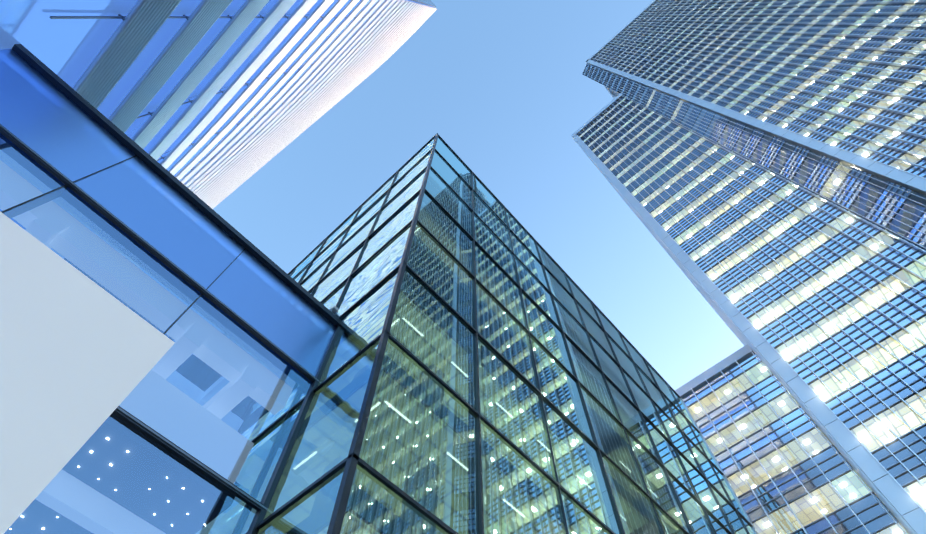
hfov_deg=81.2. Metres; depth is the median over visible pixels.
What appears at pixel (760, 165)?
tower
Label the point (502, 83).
sky
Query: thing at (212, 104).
tower
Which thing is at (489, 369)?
building
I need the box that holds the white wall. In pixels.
[0,212,174,533]
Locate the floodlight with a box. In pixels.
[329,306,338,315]
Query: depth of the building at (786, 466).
39.46 m
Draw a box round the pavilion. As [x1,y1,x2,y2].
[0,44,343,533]
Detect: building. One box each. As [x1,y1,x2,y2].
[257,133,757,533]
[675,344,907,533]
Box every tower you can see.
[0,0,436,208]
[571,0,925,533]
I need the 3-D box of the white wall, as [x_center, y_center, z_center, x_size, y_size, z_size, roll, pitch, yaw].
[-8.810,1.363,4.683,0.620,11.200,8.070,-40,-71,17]
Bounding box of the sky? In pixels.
[213,0,743,389]

